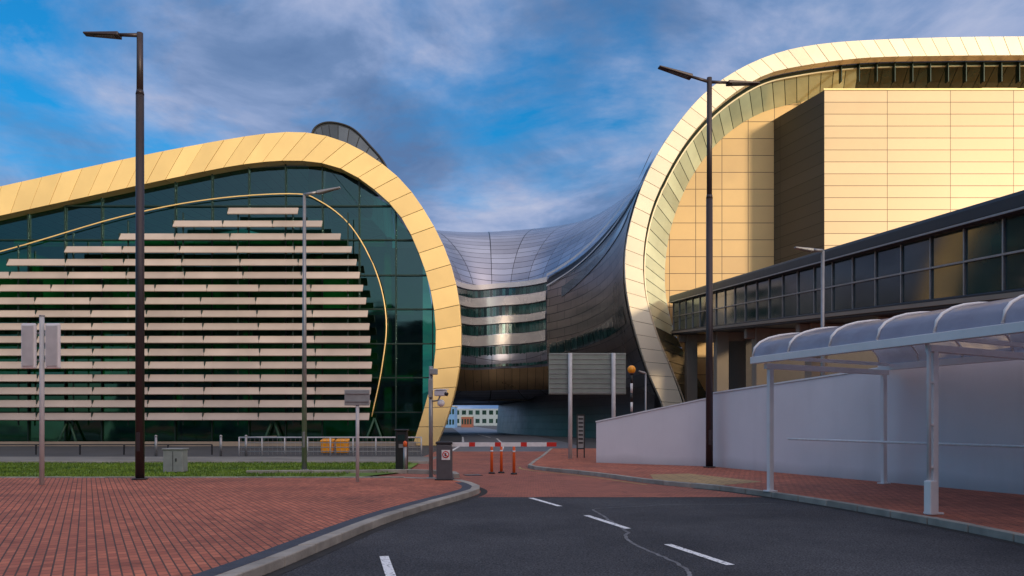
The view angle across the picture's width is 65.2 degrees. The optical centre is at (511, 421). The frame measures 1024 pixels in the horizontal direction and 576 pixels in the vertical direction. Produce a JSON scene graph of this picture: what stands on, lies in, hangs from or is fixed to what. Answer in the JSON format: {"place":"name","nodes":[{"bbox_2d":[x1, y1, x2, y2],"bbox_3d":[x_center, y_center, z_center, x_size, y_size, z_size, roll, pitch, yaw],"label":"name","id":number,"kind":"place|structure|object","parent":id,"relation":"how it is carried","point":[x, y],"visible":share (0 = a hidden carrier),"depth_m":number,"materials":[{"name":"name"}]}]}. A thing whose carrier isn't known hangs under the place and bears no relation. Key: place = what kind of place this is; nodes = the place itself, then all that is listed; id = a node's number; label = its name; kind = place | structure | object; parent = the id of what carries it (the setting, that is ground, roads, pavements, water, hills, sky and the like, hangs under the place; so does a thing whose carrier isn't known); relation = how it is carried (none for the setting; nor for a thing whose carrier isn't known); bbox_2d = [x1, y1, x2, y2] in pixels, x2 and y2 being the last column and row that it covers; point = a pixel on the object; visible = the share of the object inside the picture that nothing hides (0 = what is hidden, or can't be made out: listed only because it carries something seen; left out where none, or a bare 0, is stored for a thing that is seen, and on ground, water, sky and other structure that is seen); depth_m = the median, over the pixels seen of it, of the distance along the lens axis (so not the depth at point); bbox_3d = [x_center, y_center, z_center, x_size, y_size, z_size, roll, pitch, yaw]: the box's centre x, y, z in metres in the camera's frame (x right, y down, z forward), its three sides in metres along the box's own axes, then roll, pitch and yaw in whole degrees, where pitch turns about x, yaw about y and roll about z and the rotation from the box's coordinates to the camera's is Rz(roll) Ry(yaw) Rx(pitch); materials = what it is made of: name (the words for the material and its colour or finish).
{"place":"outdoors","nodes":[
{"label":"outdoors","id":0,"kind":"place"},
{"bbox_2d":[0,461,417,476],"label":"grass lawn","id":1,"kind":"structure","parent":0,"point":[364,474],"depth_m":26.19,"materials":[{"name":"plant"}]},
{"bbox_2d":[162,448,188,471],"bbox_3d":[-10.600,1.208,25.200,0.680,0.745,0.460,0,0,0],"label":"utility cabinet","id":2,"kind":"object","parent":1,"relation":"on","point":[175,459],"visible":0.97,"depth_m":25.00,"materials":[{"name":"metal"}]},
{"bbox_2d":[302,187,340,469],"bbox_3d":[-6.274,-3.027,26.124,1.348,9.255,0.286,0,0,8],"label":"street lamp","id":3,"kind":"object","parent":1,"relation":"on","point":[304,395],"visible":0.87,"depth_m":26.14,"materials":[{"name":"metal"}]},
{"bbox_2d":[394,429,408,468],"bbox_3d":[-3.650,0.935,26.480,0.440,1.370,0.400,0,0,0],"label":"ticket machine","id":4,"kind":"object","parent":1,"relation":"on","point":[401,436],"visible":0.81,"depth_m":26.34,"materials":[{"name":"black paint"}]},
{"bbox_2d":[403,441,406,468],"bbox_3d":[-3.420,1.135,25.600,0.130,1.030,0.130,0,0,0],"label":"bollard","id":5,"kind":"object","parent":1,"relation":"on","point":[404,454],"visible":0.87,"depth_m":25.56,"materials":[{"name":"metal"}]},
{"bbox_2d":[0,478,461,575],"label":"pavement","id":6,"kind":"structure","parent":0,"point":[118,526],"depth_m":12.94,"materials":[{"name":"red brick"}]},
{"bbox_2d":[21,315,60,484],"bbox_3d":[-11.410,-0.515,19.390,0.940,4.130,0.150,0,0,0],"label":"traffic sign","id":7,"kind":"object","parent":6,"relation":"on","point":[49,345],"visible":0.98,"depth_m":19.34,"materials":[{"name":"metal"}]},
{"bbox_2d":[83,31,147,479],"bbox_3d":[-10.475,-4.383,21.196,1.622,11.835,0.400,0,0,0],"label":"street lamp","id":8,"kind":"object","parent":6,"relation":"on","point":[139,353],"visible":1,"depth_m":21.11,"materials":[{"name":"metal"}]},
{"bbox_2d":[136,432,139,450],"bbox_3d":[-9.860,0.535,21.093,0.104,0.500,0.030,0,0,0],"label":"access door","id":9,"kind":"structure","parent":8,"relation":"in","point":[137,433],"depth_m":21.08,"materials":[{"name":"metal"}]},
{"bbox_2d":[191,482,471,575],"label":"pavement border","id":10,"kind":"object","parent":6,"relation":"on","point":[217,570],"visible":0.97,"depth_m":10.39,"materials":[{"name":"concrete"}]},
{"bbox_2d":[344,390,369,481],"bbox_3d":[-3.940,0.370,20.378,0.640,2.360,0.133,0,0,0],"label":"traffic sign","id":11,"kind":"object","parent":6,"relation":"on","point":[357,398],"visible":0.96,"depth_m":20.33,"materials":[{"name":"metal"}]},
{"bbox_2d":[426,366,448,477],"bbox_3d":[-1.997,0.025,21.618,0.676,3.050,0.304,0,0,25],"label":"cctv camera pole","id":12,"kind":"object","parent":6,"relation":"on","point":[439,392],"visible":0.98,"depth_m":21.65,"materials":[{"name":"metal"}]},
{"bbox_2d":[435,441,556,479],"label":"barrier gate","id":13,"kind":"structure","parent":6,"relation":"on","point":[444,460],"depth_m":20.94,"materials":[{"name":"metal"}]},
{"bbox_2d":[0,426,595,476],"bbox_3d":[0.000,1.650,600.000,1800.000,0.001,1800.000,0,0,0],"label":"ground","id":14,"kind":"structure","parent":0,"point":[451,434],"depth_m":45.73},
{"bbox_2d":[57,420,67,441],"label":"raking column","id":15,"kind":"structure","parent":14,"relation":"on","point":[62,431],"depth_m":55.05,"materials":[{"name":"metal"}]},
{"bbox_2d":[68,420,76,441],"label":"raking column","id":16,"kind":"structure","parent":14,"relation":"on","point":[72,430],"depth_m":55.06,"materials":[{"name":"metal"}]},
{"bbox_2d":[0,444,212,454],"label":"railing","id":17,"kind":"object","parent":14,"relation":"on","point":[109,444],"visible":0.89,"depth_m":39.97,"materials":[{"name":"metal"}]},
{"bbox_2d":[0,476,404,477],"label":"kerb","id":18,"kind":"structure","parent":14,"relation":"on","point":[209,477],"depth_m":22.02,"materials":[{"name":"concrete"}]},
{"bbox_2d":[0,442,415,445],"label":"plinth","id":19,"kind":"structure","parent":14,"relation":"on","point":[288,444],"depth_m":53.85,"materials":[{"name":"beige concrete"}]},
{"bbox_2d":[0,461,428,463],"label":"kerb","id":20,"kind":"structure","parent":14,"relation":"on","point":[422,462],"depth_m":31.05,"materials":[{"name":"concrete"}]},
{"bbox_2d":[0,457,435,460],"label":"footpath","id":21,"kind":"structure","parent":14,"relation":"on","point":[212,458],"depth_m":35.59,"materials":[{"name":"concrete"}]},
{"bbox_2d":[0,132,461,445],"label":"gold arch","id":22,"kind":"structure","parent":14,"relation":"on","point":[51,192],"depth_m":54.70,"materials":[{"name":"metal"}]},
{"bbox_2d":[6,207,316,417],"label":"louvre brackets","id":23,"kind":"object","parent":22,"relation":"attached to","point":[148,323],"visible":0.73,"depth_m":54.19,"materials":[{"name":"metal"}]},
{"bbox_2d":[0,208,371,419],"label":"louvres","id":24,"kind":"object","parent":23,"relation":"attached to","point":[190,339],"visible":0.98,"depth_m":54.19,"materials":[{"name":"metal"}]},
{"bbox_2d":[0,193,386,416],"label":"arch bead","id":25,"kind":"object","parent":22,"relation":"attached to","point":[243,196],"visible":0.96,"depth_m":55.27,"materials":[{"name":"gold metal"}]},
{"bbox_2d":[0,167,435,441],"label":"curtain glass","id":26,"kind":"object","parent":22,"relation":"attached to","point":[414,326],"visible":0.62,"depth_m":55.60,"materials":[{"name":"glass"}]},
{"bbox_2d":[17,213,348,424],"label":"louvre hangers","id":27,"kind":"object","parent":26,"relation":"attached to","point":[183,317],"visible":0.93,"depth_m":54.56},
{"bbox_2d":[0,164,435,441],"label":"mullions","id":28,"kind":"object","parent":22,"relation":"attached to","point":[28,239],"visible":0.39,"depth_m":55.43,"materials":[{"name":"metal"}]},
{"bbox_2d":[14,134,460,426],"bbox_3d":[-27.507,-9.075,55.315,47.959,21.425,1.130,0,0,0],"label":"gold arch backing","id":29,"kind":"object","parent":22,"relation":"attached to","point":[412,234],"visible":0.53,"depth_m":54.78,"materials":[{"name":"metal"}]},
{"bbox_2d":[263,420,272,441],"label":"raking column","id":30,"kind":"structure","parent":14,"relation":"on","point":[268,429],"depth_m":55.05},
{"bbox_2d":[273,420,281,441],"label":"raking column","id":31,"kind":"structure","parent":14,"relation":"on","point":[276,428],"depth_m":55.05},
{"bbox_2d":[320,439,334,452],"bbox_3d":[-9.350,1.227,40.580,0.660,0.727,0.576,0,0,0],"label":"grit bin","id":32,"kind":"object","parent":14,"relation":"on","point":[327,444],"visible":0.68,"depth_m":40.35,"materials":[{"name":"plastic"}]},
{"bbox_2d":[238,436,421,455],"bbox_3d":[-8.860,1.192,40.238,8.950,0.915,2.546,0,0,0],"label":"railing","id":33,"kind":"object","parent":14,"relation":"on","point":[322,447],"visible":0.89,"depth_m":38.98,"materials":[{"name":"metal"}]},
{"bbox_2d":[335,439,348,452],"bbox_3d":[-8.600,1.227,40.580,0.660,0.727,0.576,0,0,0],"label":"grit bin","id":34,"kind":"object","parent":14,"relation":"on","point":[343,444],"visible":0.76,"depth_m":40.35,"materials":[{"name":"plastic"}]},
{"bbox_2d":[364,418,373,441],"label":"raking column","id":35,"kind":"structure","parent":14,"relation":"on","point":[369,430],"depth_m":55.05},
{"bbox_2d":[374,418,383,441],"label":"raking column","id":36,"kind":"structure","parent":14,"relation":"on","point":[377,427],"depth_m":55.05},
{"bbox_2d":[444,407,456,427],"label":"walls","id":37,"kind":"structure","parent":14,"relation":"on","point":[452,416],"depth_m":215.00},
{"bbox_2d":[497,387,654,437],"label":"undercroft wall","id":38,"kind":"structure","parent":14,"relation":"on","point":[545,415],"depth_m":87.14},
{"bbox_2d":[547,158,659,408],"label":"side wall cladding","id":39,"kind":"structure","parent":14,"relation":"on","point":[593,298],"depth_m":75.07,"materials":[{"name":"grey metal"}]},
{"bbox_2d":[549,307,624,352],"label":"window slit","id":40,"kind":"object","parent":39,"relation":"attached to","point":[567,344],"depth_m":77.70,"materials":[{"name":"black glass"}]},
{"bbox_2d":[546,180,639,285],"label":"eaves rail","id":41,"kind":"object","parent":39,"relation":"attached to","point":[585,257],"visible":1,"depth_m":82.06,"materials":[{"name":"metal"}]},
{"bbox_2d":[561,206,630,296],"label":"window slit","id":42,"kind":"object","parent":39,"relation":"attached to","point":[574,281],"depth_m":78.81,"materials":[{"name":"grey glass"}]},
{"bbox_2d":[546,149,652,275],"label":"eaves gutter","id":43,"kind":"object","parent":39,"relation":"attached to","point":[568,261],"visible":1,"depth_m":81.54,"materials":[{"name":"metal"}]},
{"bbox_2d":[548,160,651,283],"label":"eaves shadow gap","id":44,"kind":"object","parent":39,"relation":"attached to","point":[564,271],"visible":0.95,"depth_m":81.77,"materials":[{"name":"metal"}]},
{"bbox_2d":[267,60,1023,407],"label":"metal skin","id":45,"kind":"object","parent":14,"relation":"on","point":[479,258],"visible":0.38,"depth_m":93.07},
{"bbox_2d":[453,399,527,404],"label":"soffit slab","id":46,"kind":"structure","parent":45,"relation":"on","point":[507,401],"depth_m":106.62,"materials":[{"name":"concrete"}]},
{"bbox_2d":[455,276,547,289],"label":"spandrel band","id":47,"kind":"object","parent":45,"relation":"attached to","point":[502,285],"visible":0.89,"depth_m":92.08,"materials":[{"name":"metal"}]},
{"bbox_2d":[458,291,545,306],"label":"spandrel band","id":48,"kind":"object","parent":45,"relation":"attached to","point":[503,300],"visible":0.87,"depth_m":91.98,"materials":[{"name":"metal"}]},
{"bbox_2d":[457,283,546,297],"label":"window band","id":49,"kind":"object","parent":45,"relation":"attached to","point":[501,292],"depth_m":92.18,"materials":[{"name":"teal glass"}]},
{"bbox_2d":[457,282,546,290],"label":"spandrel lip","id":50,"kind":"object","parent":45,"relation":"attached to","point":[501,288],"visible":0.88,"depth_m":92.23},
{"bbox_2d":[456,366,548,390],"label":"belly panel","id":51,"kind":"object","parent":45,"relation":"on","point":[534,378],"visible":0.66,"depth_m":93.10,"materials":[{"name":"brown metal"}]},
{"bbox_2d":[460,301,545,316],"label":"window band","id":52,"kind":"object","parent":45,"relation":"attached to","point":[501,310],"depth_m":92.20,"materials":[{"name":"teal glass"}]},
{"bbox_2d":[461,311,544,324],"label":"spandrel band","id":53,"kind":"object","parent":45,"relation":"attached to","point":[504,319],"visible":0.85,"depth_m":92.00,"materials":[{"name":"metal"}]},
{"bbox_2d":[460,300,545,307],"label":"spandrel lip","id":54,"kind":"object","parent":45,"relation":"attached to","point":[502,305],"visible":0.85,"depth_m":92.05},
{"bbox_2d":[460,342,546,367],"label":"window band","id":55,"kind":"object","parent":45,"relation":"attached to","point":[487,351],"depth_m":92.20,"materials":[{"name":"teal glass"}]},
{"bbox_2d":[462,330,544,345],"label":"spandrel band","id":56,"kind":"object","parent":45,"relation":"attached to","point":[520,338],"visible":0.84,"depth_m":91.99,"materials":[{"name":"metal"}]},
{"bbox_2d":[461,318,545,325],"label":"spandrel lip","id":57,"kind":"object","parent":45,"relation":"attached to","point":[503,323],"visible":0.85,"depth_m":92.09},
{"bbox_2d":[462,319,545,334],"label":"window band","id":58,"kind":"object","parent":45,"relation":"attached to","point":[513,328],"depth_m":92.18,"materials":[{"name":"teal glass"}]},
{"bbox_2d":[462,340,545,346],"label":"spandrel lip","id":59,"kind":"object","parent":45,"relation":"attached to","point":[502,344],"visible":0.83,"depth_m":92.13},
{"bbox_2d":[665,101,804,391],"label":"wall","id":60,"kind":"structure","parent":14,"relation":"on","point":[743,190],"depth_m":64.02,"materials":[{"name":"gold metal"}]},
{"bbox_2d":[729,339,877,389],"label":"podium block","id":61,"kind":"structure","parent":14,"relation":"on","point":[740,366],"depth_m":53.00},
{"bbox_2d":[774,91,823,264],"bbox_3d":[21.850,-13.750,61.150,1.800,20.800,5.700,0,0,0],"label":"gold box side","id":62,"kind":"object","parent":61,"relation":"on","point":[798,175],"visible":0.6,"depth_m":60.96,"materials":[{"name":"brown metal"}]},
{"label":"gold box","id":63,"kind":"object","parent":62,"relation":"on","visible":0},
{"bbox_2d":[824,90,1023,249],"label":"gold box front","id":64,"kind":"object","parent":63,"relation":"attached to","point":[893,159],"visible":0.5,"depth_m":58.30,"materials":[{"name":"metal"}]},
{"bbox_2d":[823,88,1023,90],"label":"gold box coping","id":65,"kind":"object","parent":64,"relation":"on","point":[923,89],"visible":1,"depth_m":58.25,"materials":[{"name":"metal"}]},
{"bbox_2d":[596,360,1023,494],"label":"boundary wall","id":66,"kind":"structure","parent":14,"relation":"on","point":[981,403],"depth_m":21.25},
{"bbox_2d":[596,398,705,421],"bbox_3d":[5.053,-0.411,28.776,4.519,0.877,0.310,0,0,36],"label":"wall panel coping","id":67,"kind":"object","parent":66,"relation":"on","point":[651,410],"depth_m":28.63,"materials":[{"name":"concrete"}]},
{"bbox_2d":[713,367,877,393],"bbox_3d":[8.917,-1.276,22.093,0.310,0.647,11.201,0,0,-20],"label":"wall panel coping","id":68,"kind":"object","parent":66,"relation":"on","point":[823,376],"depth_m":23.59,"materials":[{"name":"white metal"}]},
{"bbox_2d":[623,36,1023,406],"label":"gold arch","id":69,"kind":"structure","parent":14,"relation":"on","point":[905,50],"depth_m":59.70,"materials":[{"name":"metal"}]},
{"bbox_2d":[624,38,1022,402],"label":"gold arch backing","id":70,"kind":"object","parent":69,"relation":"attached to","point":[642,241],"visible":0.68,"depth_m":59.78,"materials":[{"name":"metal"}]},
{"bbox_2d":[643,62,1023,401],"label":"reveal backing","id":71,"kind":"object","parent":14,"relation":"on","point":[817,70],"visible":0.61,"depth_m":61.05,"materials":[{"name":"metal"}]},
{"bbox_2d":[645,70,855,336],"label":"curved soffit","id":72,"kind":"structure","parent":71,"relation":"attached to","point":[779,91],"depth_m":62.52,"materials":[{"name":"metal"}]},
{"bbox_2d":[644,65,1023,402],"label":"arch bead","id":73,"kind":"object","parent":71,"relation":"attached to","point":[702,128],"visible":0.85,"depth_m":61.04,"materials":[{"name":"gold metal"}]},
{"bbox_2d":[656,67,1023,399],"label":"dark reveal glazing","id":74,"kind":"structure","parent":71,"relation":"attached to","point":[937,73],"depth_m":62.34,"materials":[{"name":"glass"}]},
{"bbox_2d":[839,62,1019,83],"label":"clerestory fins","id":75,"kind":"object","parent":71,"relation":"attached to","point":[982,73],"visible":0.98,"depth_m":60.83,"materials":[{"name":"metal"}]},
{"bbox_2d":[668,190,1023,401],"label":"glazed walkway","id":76,"kind":"structure","parent":14,"relation":"on","point":[972,253],"depth_m":30.98,"materials":[{"name":"glass"}]},
{"bbox_2d":[461,417,473,426],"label":"walls","id":77,"kind":"structure","parent":0,"point":[469,424],"depth_m":230.00,"materials":[{"name":"brick"}]},
{"bbox_2d":[457,409,497,425],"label":"warehouse building","id":78,"kind":"structure","parent":0,"point":[485,417],"depth_m":330.00,"materials":[{"name":"paint"}]},
{"bbox_2d":[457,410,497,422],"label":"windows","id":79,"kind":"structure","parent":78,"relation":"in","point":[463,411],"depth_m":329.98,"materials":[{"name":"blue glass"}]},
{"bbox_2d":[0,0,1023,408],"label":"sky","id":80,"kind":"structure","parent":0,"point":[495,115],"materials":[{"name":"blue"}]},
{"bbox_2d":[453,427,576,450],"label":"road","id":81,"kind":"structure","parent":0,"point":[469,434],"depth_m":73.61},
{"bbox_2d":[379,451,758,496],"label":"brick road","id":82,"kind":"structure","parent":0,"point":[527,482],"depth_m":21.58,"materials":[{"name":"brick"}]},
{"bbox_2d":[246,469,459,477],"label":"kerb","id":83,"kind":"structure","parent":82,"relation":"on","point":[416,471],"depth_m":24.95,"materials":[{"name":"concrete"}]},
{"bbox_2d":[488,447,494,473],"bbox_3d":[-0.640,1.195,25.200,0.220,0.890,0.220,0,0,0],"label":"delineator post","id":84,"kind":"object","parent":82,"relation":"on","point":[491,461],"visible":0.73,"depth_m":25.16,"materials":[{"name":"orange plastic"}]},
{"bbox_2d":[498,447,504,472],"bbox_3d":[-0.340,1.195,25.500,0.220,0.890,0.220,0,0,0],"label":"delineator post","id":85,"kind":"object","parent":82,"relation":"on","point":[501,460],"visible":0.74,"depth_m":25.46,"materials":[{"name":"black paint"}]},
{"bbox_2d":[511,447,516,474],"bbox_3d":[0.060,1.195,24.900,0.220,0.890,0.220,0,0,0],"label":"delineator post","id":86,"kind":"object","parent":82,"relation":"on","point":[513,465],"visible":0.78,"depth_m":24.86,"materials":[{"name":"orange plastic"}]},
{"bbox_2d":[577,414,584,457],"bbox_3d":[2.920,0.670,34.000,0.350,1.960,0.060,0,0,0],"label":"notice board","id":87,"kind":"object","parent":82,"relation":"on","point":[580,431],"visible":0.95,"depth_m":33.97,"materials":[{"name":"black paint"}]},
{"bbox_2d":[519,467,646,484],"bbox_3d":[1.728,1.637,24.729,0.464,0.001,8.667,0,0,-22],"label":"yellow line","id":88,"kind":"object","parent":82,"relation":"on","point":[581,475],"visible":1,"depth_m":23.87,"materials":[{"name":"paint"}]},
{"bbox_2d":[549,353,625,458],"bbox_3d":[3.140,-0.605,33.295,3.220,4.510,0.260,0,0,0],"label":"direction sign","id":89,"kind":"object","parent":82,"relation":"on","point":[570,374],"visible":0.91,"depth_m":33.38,"materials":[{"name":"metal"}]},
{"bbox_2d":[627,365,635,413],"bbox_3d":[5.350,-0.435,35.800,0.380,4.170,0.374,0,0,0],"label":"crossing beacon","id":90,"kind":"object","parent":82,"relation":"on","point":[631,369],"visible":0.69,"depth_m":35.75,"materials":[{"name":"black paint"}]},
{"bbox_2d":[638,370,646,410],"bbox_3d":[6.213,-0.387,37.967,0.449,4.073,0.168,0,0,-14],"label":"street lamp","id":91,"kind":"object","parent":82,"relation":"on","point":[642,372],"visible":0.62,"depth_m":37.96,"materials":[{"name":"metal"}]},
{"bbox_2d":[528,448,1023,543],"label":"kerb","id":92,"kind":"structure","parent":82,"relation":"on","point":[1012,536],"depth_m":15.36,"materials":[{"name":"concrete"}]},
{"bbox_2d":[279,497,1023,575],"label":"road","id":93,"kind":"structure","parent":0,"point":[528,536],"depth_m":10.80,"materials":[{"name":"asphalt"}]},
{"bbox_2d":[216,477,479,575],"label":"kerb","id":94,"kind":"structure","parent":93,"relation":"on","point":[275,562],"depth_m":10.79,"materials":[{"name":"concrete"}]},
{"bbox_2d":[263,487,487,575],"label":"gutter","id":95,"kind":"object","parent":93,"relation":"on","point":[285,569],"visible":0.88,"depth_m":11.05,"materials":[{"name":"concrete"}]},
{"bbox_2d":[380,556,395,575],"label":"lane marking","id":96,"kind":"object","parent":93,"relation":"on","point":[387,566],"visible":1,"depth_m":9.05,"materials":[{"name":"white paint"}]},
{"bbox_2d":[530,498,560,505],"bbox_3d":[0.665,1.638,16.350,0.110,0.001,1.781,0,0,-17],"label":"lane marking","id":97,"kind":"object","parent":93,"relation":"on","point":[545,502],"visible":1,"depth_m":16.20,"materials":[{"name":"white paint"}]},
{"bbox_2d":[584,515,630,528],"bbox_3d":[1.540,1.638,13.125,0.110,0.001,1.815,0,0,-15],"label":"lane marking","id":98,"kind":"object","parent":93,"relation":"on","point":[612,523],"visible":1,"depth_m":12.99,"materials":[{"name":"white paint"}]},
{"bbox_2d":[592,509,691,575],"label":"road crack","id":99,"kind":"object","parent":93,"relation":"on","point":[657,554],"visible":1,"depth_m":10.35,"materials":[{"name":"asphalt"}]},
{"bbox_2d":[664,544,733,564],"bbox_3d":[2.290,1.638,9.925,0.110,0.001,1.606,0,0,-15],"label":"lane marking","id":100,"kind":"object","parent":93,"relation":"on","point":[699,554],"visible":1,"depth_m":9.86,"materials":[{"name":"white paint"}]},
{"bbox_2d":[693,488,1023,545],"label":"gutter","id":101,"kind":"object","parent":93,"relation":"on","point":[1007,541],"visible":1,"depth_m":13.28,"materials":[{"name":"concrete"}]},
{"bbox_2d":[532,448,1023,533],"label":"pavement","id":102,"kind":"structure","parent":0,"point":[1003,511],"depth_m":17.83,"materials":[{"name":"red brick"}]},
{"bbox_2d":[650,474,760,484],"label":"tactile paving","id":103,"kind":"structure","parent":102,"relation":"on","point":[696,478],"depth_m":21.17,"materials":[{"name":"concrete"}]},
{"bbox_2d":[658,65,759,467],"bbox_3d":[6.579,-5.105,26.747,3.510,13.279,0.402,0,0,-10],"label":"street lamp","id":104,"kind":"object","parent":102,"relation":"on","point":[709,81],"visible":1,"depth_m":26.67,"materials":[{"name":"metal"}]},
{"bbox_2d":[709,430,711,444],"bbox_3d":[6.600,0.535,26.638,0.108,0.500,0.030,0,0,0],"label":"access door","id":105,"kind":"structure","parent":104,"relation":"in","point":[710,431],"depth_m":26.62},
{"bbox_2d":[794,247,824,375],"bbox_3d":[9.695,-2.003,25.929,1.090,7.307,0.268,0,0,-10],"label":"street lamp","id":106,"kind":"object","parent":102,"relation":"on","point":[806,249],"visible":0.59,"depth_m":25.95,"materials":[{"name":"metal"}]},
{"bbox_2d":[750,294,1023,514],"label":"walkway canopy","id":107,"kind":"object","parent":102,"relation":"on","point":[970,333],"visible":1,"depth_m":14.62,"materials":[{"name":"grey"}]},
{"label":"roof pod","id":108,"kind":"object","parent":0,"visible":0},
{"bbox_2d":[313,123,384,196],"bbox_3d":[-11.312,-18.638,57.020,6.262,5.376,0.001,0,0,0],"label":"roof pod front","id":109,"kind":"object","parent":108,"relation":"attached to","point":[352,130],"visible":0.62,"depth_m":57.02,"materials":[{"name":"metal"}]},
{"bbox_2d":[314,125,380,197],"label":"roof pod front panels","id":110,"kind":"object","parent":109,"relation":"attached to","point":[353,137],"visible":0.16,"depth_m":56.97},
{"bbox_2d":[311,121,387,167],"bbox_3d":[-11.313,-18.659,56.950,6.379,5.455,0.120,0,0,0],"label":"roof pod rim","id":111,"kind":"object","parent":109,"relation":"attached to","point":[367,142],"visible":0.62,"depth_m":56.90,"materials":[{"name":"metal"}]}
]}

